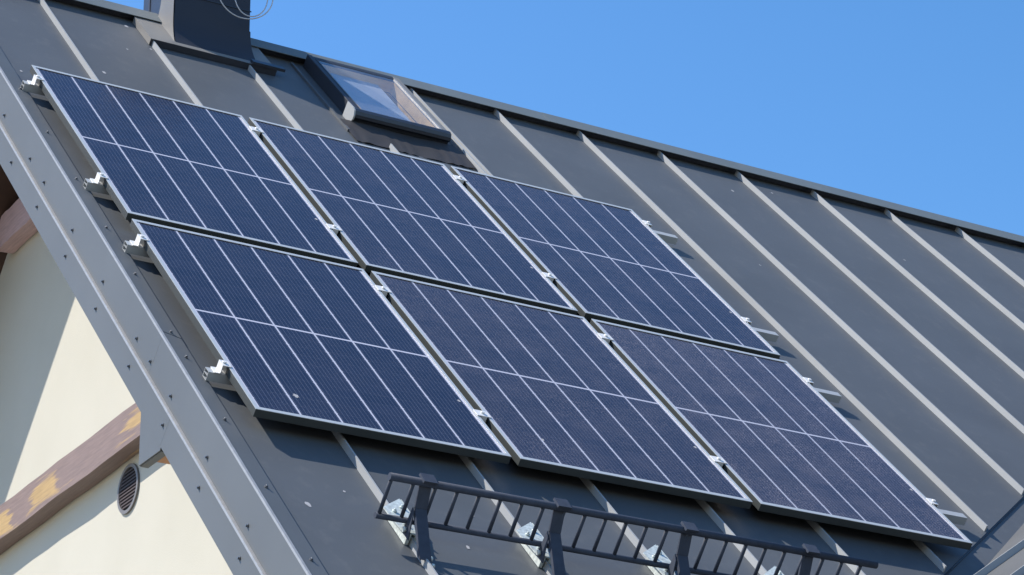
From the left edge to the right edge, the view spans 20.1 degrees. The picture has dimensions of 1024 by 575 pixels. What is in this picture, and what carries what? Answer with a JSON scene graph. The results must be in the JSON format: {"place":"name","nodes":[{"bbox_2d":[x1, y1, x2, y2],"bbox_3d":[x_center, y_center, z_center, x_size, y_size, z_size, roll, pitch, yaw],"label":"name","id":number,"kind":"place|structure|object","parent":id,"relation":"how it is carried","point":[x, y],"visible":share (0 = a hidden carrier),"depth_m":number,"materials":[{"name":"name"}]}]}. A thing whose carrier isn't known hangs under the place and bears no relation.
{"place":"outdoors","nodes":[
{"label":"outdoors","id":0,"kind":"place"},
{"bbox_2d":[106,0,1023,235],"label":"sky","id":1,"kind":"structure","parent":0,"point":[918,104],"materials":[{"name":"blue"}]},
{"label":"ground","id":2,"kind":"structure","parent":0,"visible":0},
{"bbox_2d":[0,0,1023,574],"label":"house","id":3,"kind":"structure","parent":2,"relation":"on","point":[132,442],"depth_m":13.45,"materials":[{"name":"metal"}]},
{"bbox_2d":[220,0,272,19],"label":"cable","id":4,"kind":"object","parent":3,"relation":"hanging from","point":[248,15],"visible":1,"depth_m":14.67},
{"bbox_2d":[21,75,677,244],"bbox_3d":[-0.668,-0.580,13.597,3.466,0.056,0.092,12,-71,-28],"label":"mounting rail","id":5,"kind":"object","parent":3,"relation":"attached to","point":[32,86],"visible":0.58,"depth_m":13.29,"materials":[{"name":"metal"}]},
{"bbox_2d":[30,65,357,266],"bbox_3d":[-1.401,-0.535,12.495,1.040,1.674,0.032,12,-71,-28],"label":"solar panel","id":6,"kind":"object","parent":5,"relation":"attached to","point":[169,162],"visible":1,"depth_m":12.40,"materials":[{"name":"blue glass"}]},
{"bbox_2d":[290,54,475,167],"bbox_3d":[-0.714,-0.862,14.770,0.675,0.819,0.957,13,-26,-28],"label":"roof window","id":7,"kind":"structure","parent":3,"relation":"in","point":[372,115],"depth_m":14.60,"materials":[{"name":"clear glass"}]},
{"bbox_2d":[83,172,778,341],"bbox_3d":[-0.253,-0.110,12.659,3.466,0.056,0.092,12,-71,-28],"label":"mounting rail","id":8,"kind":"object","parent":3,"relation":"attached to","point":[94,185],"visible":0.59,"depth_m":12.35,"materials":[{"name":"metal"}]},
{"bbox_2d":[248,117,577,314],"bbox_3d":[-0.473,-0.331,13.008,1.040,1.674,0.032,12,-71,-28],"label":"solar panel","id":9,"kind":"object","parent":8,"relation":"attached to","point":[406,216],"visible":1,"depth_m":12.92,"materials":[{"name":"blue glass"}]},
{"bbox_2d":[450,166,780,358],"bbox_3d":[0.454,-0.127,13.521,1.040,1.675,0.034,12,-71,-28],"label":"solar panel","id":10,"kind":"object","parent":8,"relation":"attached to","point":[610,263],"visible":1,"depth_m":13.44,"materials":[{"name":"blue glass"}]},
{"bbox_2d":[122,234,841,402],"bbox_3d":[-0.021,0.153,12.134,3.466,0.058,0.092,12,-71,-28],"label":"mounting rail","id":11,"kind":"object","parent":3,"relation":"attached to","point":[135,247],"visible":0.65,"depth_m":11.82,"materials":[{"name":"metal"}]},
{"bbox_2d":[202,359,966,524],"bbox_3d":[0.395,0.623,11.196,3.466,0.058,0.092,12,-71,-28],"label":"mounting rail","id":12,"kind":"object","parent":3,"relation":"attached to","point":[217,374],"visible":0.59,"depth_m":10.88,"materials":[{"name":"metal"}]},
{"bbox_2d":[130,219,511,463],"bbox_3d":[-0.762,0.187,11.052,1.040,1.674,0.032,12,-71,-28],"label":"solar panel","id":13,"kind":"object","parent":12,"relation":"attached to","point":[296,339],"visible":1,"depth_m":10.95,"materials":[{"name":"blue glass"}]},
{"bbox_2d":[369,271,751,508],"bbox_3d":[0.165,0.392,11.565,1.040,1.674,0.032,12,-71,-28],"label":"solar panel","id":14,"kind":"object","parent":12,"relation":"attached to","point":[549,390],"visible":1,"depth_m":11.46,"materials":[{"name":"blue glass"}]},
{"bbox_2d":[590,319,972,549],"bbox_3d":[1.093,0.596,12.078,1.040,1.674,0.032,12,-71,-28],"label":"solar panel","id":15,"kind":"object","parent":12,"relation":"attached to","point":[782,437],"visible":1,"depth_m":11.98,"materials":[{"name":"blue glass"}]},
{"bbox_2d":[374,472,877,574],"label":"snow guard","id":16,"kind":"object","parent":3,"relation":"on","point":[399,516],"visible":1,"depth_m":9.96,"materials":[{"name":"metal"}]}
]}

